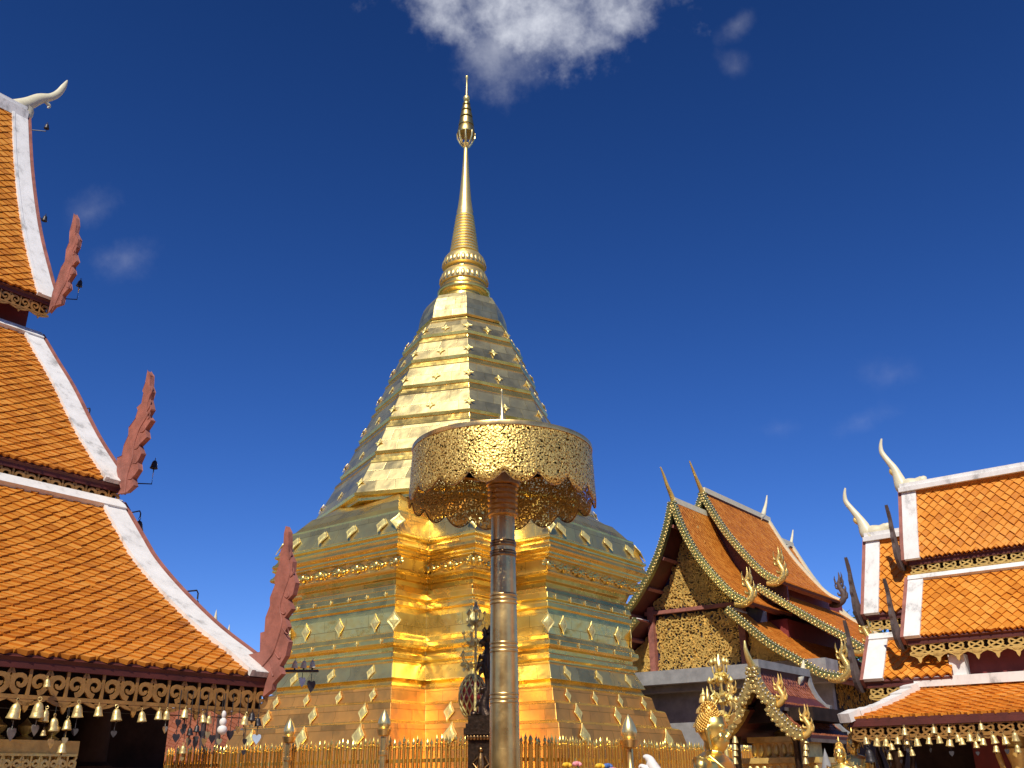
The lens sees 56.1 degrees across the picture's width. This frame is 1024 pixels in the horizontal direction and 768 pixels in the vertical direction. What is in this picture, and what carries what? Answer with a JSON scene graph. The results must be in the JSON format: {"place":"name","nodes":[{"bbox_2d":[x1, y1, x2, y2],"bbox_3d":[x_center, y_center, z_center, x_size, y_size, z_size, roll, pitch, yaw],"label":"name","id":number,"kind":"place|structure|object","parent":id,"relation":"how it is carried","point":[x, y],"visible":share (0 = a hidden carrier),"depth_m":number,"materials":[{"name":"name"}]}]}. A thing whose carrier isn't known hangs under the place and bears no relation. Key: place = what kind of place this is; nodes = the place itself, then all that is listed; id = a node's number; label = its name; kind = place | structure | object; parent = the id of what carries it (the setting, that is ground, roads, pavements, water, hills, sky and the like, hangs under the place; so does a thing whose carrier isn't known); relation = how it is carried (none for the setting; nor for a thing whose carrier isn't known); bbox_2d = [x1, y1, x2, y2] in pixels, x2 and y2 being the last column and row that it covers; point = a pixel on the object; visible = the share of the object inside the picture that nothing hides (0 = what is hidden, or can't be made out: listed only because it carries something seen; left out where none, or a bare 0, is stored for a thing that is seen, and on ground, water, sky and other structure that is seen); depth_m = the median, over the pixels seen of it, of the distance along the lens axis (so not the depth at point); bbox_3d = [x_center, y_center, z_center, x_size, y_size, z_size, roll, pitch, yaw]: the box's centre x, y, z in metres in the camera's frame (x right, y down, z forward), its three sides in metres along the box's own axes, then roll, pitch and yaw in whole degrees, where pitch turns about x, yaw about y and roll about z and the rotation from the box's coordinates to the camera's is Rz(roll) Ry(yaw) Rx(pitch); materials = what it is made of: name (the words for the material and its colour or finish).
{"place":"outdoors","nodes":[
{"label":"outdoors","id":0,"kind":"place"},
{"bbox_2d":[0,0,1023,698],"label":"sky","id":1,"kind":"structure","parent":0,"point":[759,245],"materials":[{"name":"blue"}]},
{"bbox_2d":[624,461,916,767],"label":"gabled hall","id":2,"kind":"structure","parent":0,"point":[726,577],"depth_m":29.95,"materials":[{"name":"ceramic"}]},
{"bbox_2d":[826,738,858,767],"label":"buddha statue","id":3,"kind":"object","parent":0,"point":[839,754],"visible":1,"depth_m":9.91,"materials":[{"name":"gold metal"}]},
{"bbox_2d":[836,727,875,767],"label":"buddha statue","id":4,"kind":"object","parent":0,"point":[854,758],"visible":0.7,"depth_m":11.12,"materials":[{"name":"gold metal"}]},
{"bbox_2d":[847,611,886,662],"bbox_3d":[14.112,12.874,37.689,3.047,7.960,4.134,4,-23,-10],"label":"leafy tree","id":5,"kind":"object","parent":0,"point":[861,658],"visible":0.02,"depth_m":37.34,"materials":[{"name":"green plant"}]},
{"label":"courtyard paving","id":6,"kind":"structure","parent":0,"visible":0},
{"bbox_2d":[0,717,79,767],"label":"carved table","id":7,"kind":"object","parent":6,"relation":"on","point":[23,750],"visible":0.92,"depth_m":6.81,"materials":[{"name":"brown wood"}]},
{"bbox_2d":[0,80,299,767],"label":"temple hall","id":8,"kind":"structure","parent":6,"relation":"on","point":[103,606],"depth_m":8.66,"materials":[{"name":"orange tile"}]},
{"bbox_2d":[5,698,20,740],"bbox_3d":[-3.293,2.212,6.333,0.092,0.274,0.093,0,-22,0],"label":"hanging bell","id":9,"kind":"object","parent":8,"relation":"hanging from","point":[14,712],"visible":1,"depth_m":6.32,"materials":[{"name":"gold metal"}]},
{"bbox_2d":[29,697,43,735],"bbox_3d":[-3.195,2.235,6.457,0.094,0.253,0.094,0,-22,0],"label":"hanging bell","id":10,"kind":"object","parent":8,"relation":"hanging from","point":[37,712],"visible":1,"depth_m":6.44,"materials":[{"name":"gold metal"}]},
{"bbox_2d":[32,122,48,131],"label":"hanging bell","id":11,"kind":"object","parent":8,"relation":"attached to","point":[46,126],"visible":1,"depth_m":15.95,"materials":[{"name":"metal"}]},
{"bbox_2d":[43,676,50,688],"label":"hanging bell","id":12,"kind":"object","parent":8,"relation":"hanging from","point":[47,683],"visible":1,"depth_m":6.55,"materials":[{"name":"gold metal"}]},
{"bbox_2d":[66,278,81,299],"bbox_3d":[-6.123,-1.316,13.283,0.329,0.337,0.086,1,-22,-4],"label":"hanging bell","id":13,"kind":"object","parent":8,"relation":"attached to","point":[79,284],"visible":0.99,"depth_m":13.29,"materials":[{"name":"metal"}]},
{"bbox_2d":[71,700,82,735],"bbox_3d":[-3.020,2.318,6.663,0.082,0.242,0.081,0,-22,0],"label":"hanging bell","id":14,"kind":"object","parent":8,"relation":"hanging from","point":[77,713],"visible":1,"depth_m":6.65,"materials":[{"name":"gold metal"}]},
{"bbox_2d":[93,702,102,717],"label":"hanging bell","id":15,"kind":"object","parent":8,"relation":"hanging from","point":[98,713],"visible":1,"depth_m":6.78,"materials":[{"name":"gold metal"}]},
{"bbox_2d":[110,704,121,736],"bbox_3d":[-2.833,2.410,6.870,0.079,0.226,0.079,0,-22,0],"label":"hanging bell","id":16,"kind":"object","parent":8,"relation":"hanging from","point":[116,716],"visible":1,"depth_m":6.86,"materials":[{"name":"gold metal"}]},
{"bbox_2d":[0,707,260,718],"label":"bell line","id":17,"kind":"object","parent":8,"relation":"attached to","point":[121,713],"visible":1,"depth_m":6.98,"materials":[{"name":"metal"}]},
{"bbox_2d":[38,705,48,723],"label":"hanging bell","id":18,"kind":"object","parent":17,"relation":"hanging from","point":[46,717],"visible":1,"depth_m":6.48,"materials":[{"name":"gold metal"}]},
{"bbox_2d":[46,705,58,748],"bbox_3d":[-3.118,2.332,6.523,0.079,0.280,0.079,0,-22,0],"label":"hanging bell","id":19,"kind":"object","parent":17,"relation":"hanging from","point":[53,725],"visible":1,"depth_m":6.50,"materials":[{"name":"gold metal"}]},
{"bbox_2d":[56,707,68,766],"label":"hanging bell","id":20,"kind":"object","parent":17,"relation":"hanging from","point":[61,749],"visible":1,"depth_m":6.51,"materials":[{"name":"gold metal"}]},
{"bbox_2d":[62,708,71,743],"bbox_3d":[-3.054,2.346,6.593,0.064,0.252,0.064,0,-22,0],"label":"hanging bell","id":21,"kind":"object","parent":17,"relation":"hanging from","point":[67,725],"visible":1,"depth_m":6.58,"materials":[{"name":"gold metal"}]},
{"bbox_2d":[179,719,186,760],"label":"hanging bell","id":22,"kind":"object","parent":17,"relation":"hanging from","point":[182,750],"visible":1,"depth_m":7.21,"materials":[{"name":"gold metal"}]},
{"bbox_2d":[186,715,192,745],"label":"hanging bell","id":23,"kind":"object","parent":17,"relation":"hanging from","point":[189,732],"visible":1,"depth_m":7.29,"materials":[{"name":"metal"}]},
{"bbox_2d":[193,715,199,740],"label":"hanging bell","id":24,"kind":"object","parent":17,"relation":"hanging from","point":[196,729],"visible":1,"depth_m":7.34,"materials":[{"name":"metal"}]},
{"bbox_2d":[132,510,142,529],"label":"hanging bell","id":25,"kind":"object","parent":8,"relation":"attached to","point":[140,523],"visible":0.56,"depth_m":10.50,"materials":[{"name":"metal"}]},
{"bbox_2d":[137,708,146,723],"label":"hanging bell","id":26,"kind":"object","parent":8,"relation":"hanging from","point":[142,717],"visible":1,"depth_m":7.02,"materials":[{"name":"gold metal"}]},
{"bbox_2d":[138,458,157,483],"bbox_3d":[-4.096,0.954,10.621,0.328,0.312,0.086,6,-23,-15],"label":"hanging bell","id":27,"kind":"object","parent":8,"relation":"attached to","point":[153,466],"visible":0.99,"depth_m":10.65,"materials":[{"name":"metal"}]},
{"bbox_2d":[154,708,162,720],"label":"hanging bell","id":28,"kind":"object","parent":8,"relation":"hanging from","point":[158,716],"visible":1,"depth_m":7.12,"materials":[{"name":"gold metal"}]},
{"bbox_2d":[162,707,169,731],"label":"hanging bell","id":29,"kind":"object","parent":8,"relation":"hanging from","point":[166,716],"visible":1,"depth_m":7.17,"materials":[{"name":"gold metal"}]},
{"bbox_2d":[172,690,181,742],"bbox_3d":[-2.523,2.513,7.263,0.060,0.378,0.006,19,-29,-39],"label":"hanging leaf","id":30,"kind":"object","parent":8,"relation":"hanging from","point":[176,736],"visible":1,"depth_m":7.21,"materials":[{"name":"metal"}]},
{"bbox_2d":[175,693,181,726],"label":"hanging leaf","id":31,"kind":"object","parent":8,"relation":"hanging from","point":[178,721],"visible":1,"depth_m":7.25,"materials":[{"name":"metal"}]},
{"bbox_2d":[180,706,188,734],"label":"hanging bell","id":32,"kind":"object","parent":8,"relation":"hanging from","point":[184,715],"visible":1,"depth_m":7.28,"materials":[{"name":"gold metal"}]},
{"bbox_2d":[186,691,193,746],"bbox_3d":[-2.456,2.557,7.336,0.006,0.404,0.060,-7,-23,15],"label":"hanging leaf","id":33,"kind":"object","parent":8,"relation":"hanging from","point":[187,739],"visible":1,"depth_m":7.32,"materials":[{"name":"metal"}]},
{"bbox_2d":[193,691,200,749],"bbox_3d":[-2.417,2.584,7.379,0.006,0.422,0.068,-7,-23,15],"label":"hanging leaf","id":34,"kind":"object","parent":8,"relation":"hanging from","point":[195,742],"visible":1,"depth_m":7.33,"materials":[{"name":"metal"}]},
{"bbox_2d":[198,711,206,737],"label":"hanging bell","id":35,"kind":"object","parent":8,"relation":"hanging from","point":[202,721],"visible":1,"depth_m":7.39,"materials":[{"name":"gold metal"}]},
{"bbox_2d":[201,692,209,745],"bbox_3d":[-2.369,2.595,7.441,0.006,0.396,0.053,-13,-26,28],"label":"hanging leaf","id":36,"kind":"object","parent":8,"relation":"hanging from","point":[204,740],"visible":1,"depth_m":7.40,"materials":[{"name":"metal"}]},
{"bbox_2d":[205,713,211,737],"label":"hanging bell","id":37,"kind":"object","parent":8,"relation":"hanging from","point":[208,722],"visible":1,"depth_m":7.43,"materials":[{"name":"gold metal"}]},
{"bbox_2d":[209,693,216,743],"bbox_3d":[-2.326,2.607,7.495,0.006,0.378,0.062,-17,-28,35],"label":"hanging leaf","id":38,"kind":"object","parent":8,"relation":"hanging from","point":[212,737],"visible":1,"depth_m":7.45,"materials":[{"name":"metal"}]},
{"bbox_2d":[216,694,223,744],"bbox_3d":[-2.284,2.632,7.542,0.046,0.388,0.006,14,-27,-32],"label":"hanging leaf","id":39,"kind":"object","parent":8,"relation":"hanging from","point":[219,741],"visible":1,"depth_m":7.49,"materials":[{"name":"metal"}]},
{"bbox_2d":[217,693,226,734],"bbox_3d":[-2.273,2.602,7.571,0.079,0.312,0.077,0,-22,0],"label":"paper tassel","id":40,"kind":"object","parent":8,"relation":"hanging from","point":[222,729],"visible":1,"depth_m":7.52,"materials":[{"name":"paper"}]},
{"bbox_2d":[227,695,233,740],"bbox_3d":[-2.225,2.643,7.620,0.006,0.350,0.070,-16,-27,33],"label":"hanging leaf","id":41,"kind":"object","parent":8,"relation":"hanging from","point":[230,733],"visible":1,"depth_m":7.58,"materials":[{"name":"metal"}]},
{"bbox_2d":[235,694,241,733],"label":"hanging leaf","id":42,"kind":"object","parent":8,"relation":"hanging from","point":[238,728],"visible":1,"depth_m":7.65,"materials":[{"name":"metal"}]},
{"bbox_2d":[240,712,247,738],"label":"hanging bell","id":43,"kind":"object","parent":8,"relation":"hanging from","point":[244,721],"visible":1,"depth_m":7.69,"materials":[{"name":"gold metal"}]},
{"bbox_2d":[248,709,254,728],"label":"hanging bell","id":44,"kind":"object","parent":8,"relation":"hanging from","point":[251,718],"visible":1,"depth_m":7.75,"materials":[{"name":"grey metal"}]},
{"bbox_2d":[252,696,260,743],"bbox_3d":[-2.064,2.731,7.804,0.072,0.375,0.006,13,-26,-29],"label":"hanging leaf","id":45,"kind":"object","parent":8,"relation":"hanging from","point":[256,738],"visible":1,"depth_m":7.75,"materials":[{"name":"grey metal"}]},
{"bbox_2d":[254,717,261,727],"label":"hanging bell","id":46,"kind":"object","parent":8,"relation":"hanging from","point":[258,722],"visible":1,"depth_m":7.78,"materials":[{"name":"grey metal"}]},
{"bbox_2d":[285,670,318,671],"bbox_3d":[-1.846,2.462,8.215,0.116,0.077,0.522,-9,-24,21],"label":"bell bar","id":47,"kind":"object","parent":8,"relation":"attached to","point":[301,670],"visible":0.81,"depth_m":8.28,"materials":[{"name":"metal"}]},
{"bbox_2d":[299,673,305,686],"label":"hanging leaf","id":48,"kind":"object","parent":47,"relation":"hanging from","point":[302,680],"visible":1,"depth_m":8.26,"materials":[{"name":"grey metal"}]},
{"bbox_2d":[307,674,315,692],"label":"hanging leaf","id":49,"kind":"object","parent":47,"relation":"hanging from","point":[311,684],"visible":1,"depth_m":8.33,"materials":[{"name":"metal"}]},
{"bbox_2d":[309,658,315,669],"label":"hanging bell","id":50,"kind":"object","parent":47,"relation":"attached to","point":[312,665],"visible":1,"depth_m":8.38,"materials":[{"name":"grey metal"}]},
{"bbox_2d":[164,708,243,767],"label":"cloister gallery","id":51,"kind":"object","parent":6,"relation":"on","point":[172,729],"visible":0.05,"depth_m":33.88,"materials":[{"name":"red"}]},
{"bbox_2d":[197,609,216,767],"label":"slim spire","id":52,"kind":"structure","parent":6,"relation":"on","point":[205,714],"depth_m":32.30,"materials":[{"name":"grey metal"}]},
{"bbox_2d":[214,624,229,752],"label":"slim spire","id":53,"kind":"structure","parent":6,"relation":"on","point":[216,733],"depth_m":32.52,"materials":[{"name":"grey metal"}]},
{"bbox_2d":[282,718,295,767],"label":"lotus post","id":54,"kind":"object","parent":6,"relation":"on","point":[289,738],"visible":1,"depth_m":17.54,"materials":[{"name":"gold metal"}]},
{"bbox_2d":[163,734,467,767],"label":"picket fence","id":55,"kind":"object","parent":6,"relation":"on","point":[447,760],"visible":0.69,"depth_m":17.17,"materials":[{"name":"gold metal"}]},
{"bbox_2d":[377,710,391,767],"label":"lotus post","id":56,"kind":"object","parent":6,"relation":"on","point":[384,730],"visible":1,"depth_m":16.16,"materials":[{"name":"gold metal"}]},
{"bbox_2d":[207,76,686,767],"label":"gilded stupa","id":57,"kind":"object","parent":6,"relation":"on","point":[393,588],"visible":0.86,"depth_m":22.69,"materials":[{"name":"gold metal"}]},
{"bbox_2d":[458,673,484,718],"bbox_3d":[-0.542,5.503,13.080,0.417,3.000,0.412,0,-22,0],"label":"lattice lantern","id":58,"kind":"object","parent":6,"relation":"on","point":[466,697],"visible":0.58,"depth_m":13.40,"materials":[{"name":"red paint"}]},
{"bbox_2d":[460,602,485,711],"bbox_3d":[-0.483,4.858,12.725,0.461,3.922,0.453,0,-22,0],"label":"gilt candelabrum","id":59,"kind":"object","parent":6,"relation":"on","point":[476,623],"visible":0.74,"depth_m":13.19,"materials":[{"name":"gold metal"}]},
{"bbox_2d":[464,715,489,767],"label":"carved pedestal","id":60,"kind":"object","parent":6,"relation":"on","point":[476,731],"visible":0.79,"depth_m":12.38,"materials":[{"name":"brown wood"}]},
{"bbox_2d":[470,625,489,714],"bbox_3d":[-0.354,3.859,12.898,0.402,1.238,0.201,0,-22,0],"label":"naga statue","id":61,"kind":"object","parent":60,"relation":"on","point":[482,703],"visible":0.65,"depth_m":12.85,"materials":[{"name":"brown metal"}]},
{"bbox_2d":[408,389,595,767],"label":"brass parasol","id":62,"kind":"object","parent":6,"relation":"on","point":[501,458],"visible":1,"depth_m":12.21,"materials":[{"name":"gold metal"}]},
{"bbox_2d":[562,761,613,767],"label":"flower offering","id":63,"kind":"object","parent":6,"relation":"on","point":[579,764],"visible":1,"depth_m":9.30,"materials":[{"name":"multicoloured plant"}]},
{"bbox_2d":[620,715,638,767],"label":"lotus post","id":64,"kind":"object","parent":6,"relation":"on","point":[629,742],"visible":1,"depth_m":17.26,"materials":[{"name":"gold metal"}]},
{"bbox_2d":[520,733,753,767],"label":"picket fence","id":65,"kind":"object","parent":6,"relation":"on","point":[678,753],"visible":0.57,"depth_m":16.95,"materials":[{"name":"gold metal"}]},
{"bbox_2d":[638,754,660,767],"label":"white curl ornament","id":66,"kind":"object","parent":6,"relation":"on","point":[651,761],"visible":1,"depth_m":10.11,"materials":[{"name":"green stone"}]},
{"bbox_2d":[693,689,704,727],"bbox_3d":[1.539,3.488,7.275,0.280,2.275,0.280,0,-22,0],"label":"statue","id":67,"kind":"object","parent":6,"relation":"on","point":[702,696],"visible":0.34,"depth_m":7.65,"materials":[{"name":"gold metal"}]},
{"bbox_2d":[692,688,735,767],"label":"buddha statue","id":68,"kind":"object","parent":6,"relation":"on","point":[711,727],"visible":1,"depth_m":6.39,"materials":[{"name":"gold metal"}]},
{"bbox_2d":[707,655,741,756],"bbox_3d":[1.943,3.771,8.504,0.328,2.684,0.328,20,-30,-41],"label":"gilt candelabrum","id":69,"kind":"object","parent":6,"relation":"on","point":[723,698],"visible":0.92,"depth_m":8.86,"materials":[{"name":"gold metal"}]},
{"bbox_2d":[725,641,849,767],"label":"pavilion","id":70,"kind":"structure","parent":6,"relation":"on","point":[772,697],"depth_m":14.45,"materials":[{"name":"gold metal"}]},
{"bbox_2d":[732,736,737,763],"bbox_3d":[3.226,5.287,13.886,0.118,0.394,0.094,0,-22,0],"label":"bell string","id":71,"kind":"object","parent":70,"relation":"hanging from","point":[735,747],"visible":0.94,"depth_m":13.86,"materials":[{"name":"gold metal"}]},
{"bbox_2d":[803,738,808,763],"bbox_3d":[4.177,5.201,13.663,0.123,0.388,0.096,0,-22,0],"label":"bell string","id":72,"kind":"object","parent":70,"relation":"hanging from","point":[805,749],"visible":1,"depth_m":13.63,"materials":[{"name":"gold metal"}]},
{"bbox_2d":[742,728,836,767],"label":"gilded altar","id":73,"kind":"object","parent":6,"relation":"on","point":[777,751],"visible":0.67,"depth_m":14.51,"materials":[{"name":"gold metal"}]},
{"bbox_2d":[822,748,830,767],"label":"grey pinnacle","id":74,"kind":"object","parent":6,"relation":"on","point":[825,761],"visible":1,"depth_m":10.22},
{"bbox_2d":[837,671,1023,767],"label":"cloister","id":75,"kind":"structure","parent":6,"relation":"on","point":[994,702],"depth_m":10.73,"materials":[{"name":"orange tile"}]},
{"bbox_2d":[865,738,876,764],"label":"hanging bell","id":76,"kind":"object","parent":75,"relation":"hanging from","point":[870,757],"visible":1,"depth_m":10.61,"materials":[{"name":"metal"}]},
{"bbox_2d":[873,735,880,747],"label":"hanging bell","id":77,"kind":"object","parent":75,"relation":"hanging from","point":[877,742],"visible":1,"depth_m":10.66,"materials":[{"name":"gold metal"}]},
{"bbox_2d":[883,736,888,754],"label":"hanging bell","id":78,"kind":"object","parent":75,"relation":"hanging from","point":[885,742],"visible":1,"depth_m":10.60,"materials":[{"name":"gold metal"}]},
{"bbox_2d":[886,735,892,765],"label":"hanging bell","id":79,"kind":"object","parent":75,"relation":"hanging from","point":[889,756],"visible":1,"depth_m":10.54,"materials":[{"name":"gold metal"}]},
{"bbox_2d":[889,738,895,750],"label":"hanging bell","id":80,"kind":"object","parent":75,"relation":"hanging from","point":[891,747],"visible":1,"depth_m":10.56,"materials":[{"name":"gold metal"}]},
{"bbox_2d":[894,734,901,745],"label":"hanging bell","id":81,"kind":"object","parent":75,"relation":"hanging from","point":[897,741],"visible":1,"depth_m":10.54,"materials":[{"name":"gold metal"}]},
{"bbox_2d":[897,736,903,763],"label":"hanging bell","id":82,"kind":"object","parent":75,"relation":"hanging from","point":[900,754],"visible":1,"depth_m":10.48,"materials":[{"name":"gold metal"}]},
{"bbox_2d":[901,724,908,736],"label":"hanging bell","id":83,"kind":"object","parent":75,"relation":"hanging from","point":[904,732],"visible":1,"depth_m":10.48,"materials":[{"name":"gold metal"}]},
{"bbox_2d":[904,736,909,751],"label":"hanging bell","id":84,"kind":"object","parent":75,"relation":"hanging from","point":[906,741],"visible":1,"depth_m":10.47,"materials":[{"name":"gold metal"}]},
{"bbox_2d":[914,735,921,747],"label":"hanging bell","id":85,"kind":"object","parent":75,"relation":"hanging from","point":[917,742],"visible":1,"depth_m":10.41,"materials":[{"name":"gold metal"}]},
{"bbox_2d":[926,734,932,751],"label":"hanging bell","id":86,"kind":"object","parent":75,"relation":"hanging from","point":[929,741],"visible":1,"depth_m":10.34,"materials":[{"name":"gold metal"}]},
{"bbox_2d":[931,724,937,734],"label":"hanging bell","id":87,"kind":"object","parent":75,"relation":"hanging from","point":[933,730],"visible":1,"depth_m":10.30,"materials":[{"name":"gold metal"}]},
{"bbox_2d":[936,734,942,744],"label":"hanging bell","id":88,"kind":"object","parent":75,"relation":"hanging from","point":[938,739],"visible":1,"depth_m":10.29,"materials":[{"name":"gold metal"}]},
{"bbox_2d":[946,733,953,755],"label":"hanging bell","id":89,"kind":"object","parent":75,"relation":"hanging from","point":[949,743],"visible":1,"depth_m":10.21,"materials":[{"name":"gold metal"}]},
{"bbox_2d":[959,734,965,745],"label":"hanging bell","id":90,"kind":"object","parent":75,"relation":"hanging from","point":[962,742],"visible":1,"depth_m":10.15,"materials":[{"name":"gold metal"}]},
{"bbox_2d":[966,730,973,742],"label":"hanging bell","id":91,"kind":"object","parent":75,"relation":"hanging from","point":[969,738],"visible":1,"depth_m":10.11,"materials":[{"name":"gold metal"}]},
{"bbox_2d":[973,734,979,754],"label":"hanging bell","id":92,"kind":"object","parent":75,"relation":"hanging from","point":[976,745],"visible":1,"depth_m":10.05,"materials":[{"name":"gold metal"}]},
{"bbox_2d":[980,732,986,746],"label":"hanging bell","id":93,"kind":"object","parent":75,"relation":"hanging from","point":[983,742],"visible":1,"depth_m":10.03,"materials":[{"name":"gold metal"}]},
{"bbox_2d":[990,731,999,744],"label":"hanging bell","id":94,"kind":"object","parent":75,"relation":"hanging from","point":[994,739],"visible":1,"depth_m":9.97,"materials":[{"name":"gold metal"}]},
{"bbox_2d":[993,733,999,753],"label":"hanging bell","id":95,"kind":"object","parent":75,"relation":"hanging from","point":[995,748],"visible":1,"depth_m":9.94,"materials":[{"name":"gold metal"}]},
{"bbox_2d":[1002,731,1010,753],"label":"hanging bell","id":96,"kind":"object","parent":75,"relation":"hanging from","point":[1005,741],"visible":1,"depth_m":9.90,"materials":[{"name":"gold metal"}]},
{"bbox_2d":[1012,729,1019,742],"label":"hanging bell","id":97,"kind":"object","parent":75,"relation":"hanging from","point":[1015,737],"visible":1,"depth_m":9.86,"materials":[{"name":"gold metal"}]},
{"bbox_2d":[1015,743,1021,753],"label":"hanging bell","id":98,"kind":"object","parent":75,"relation":"hanging from","point":[1017,749],"visible":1,"depth_m":9.81,"materials":[{"name":"gold metal"}]},
{"bbox_2d":[843,439,1023,767],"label":"tiled hall","id":99,"kind":"structure","parent":6,"relation":"on","point":[942,585],"depth_m":12.07,"materials":[{"name":"orange tile"}]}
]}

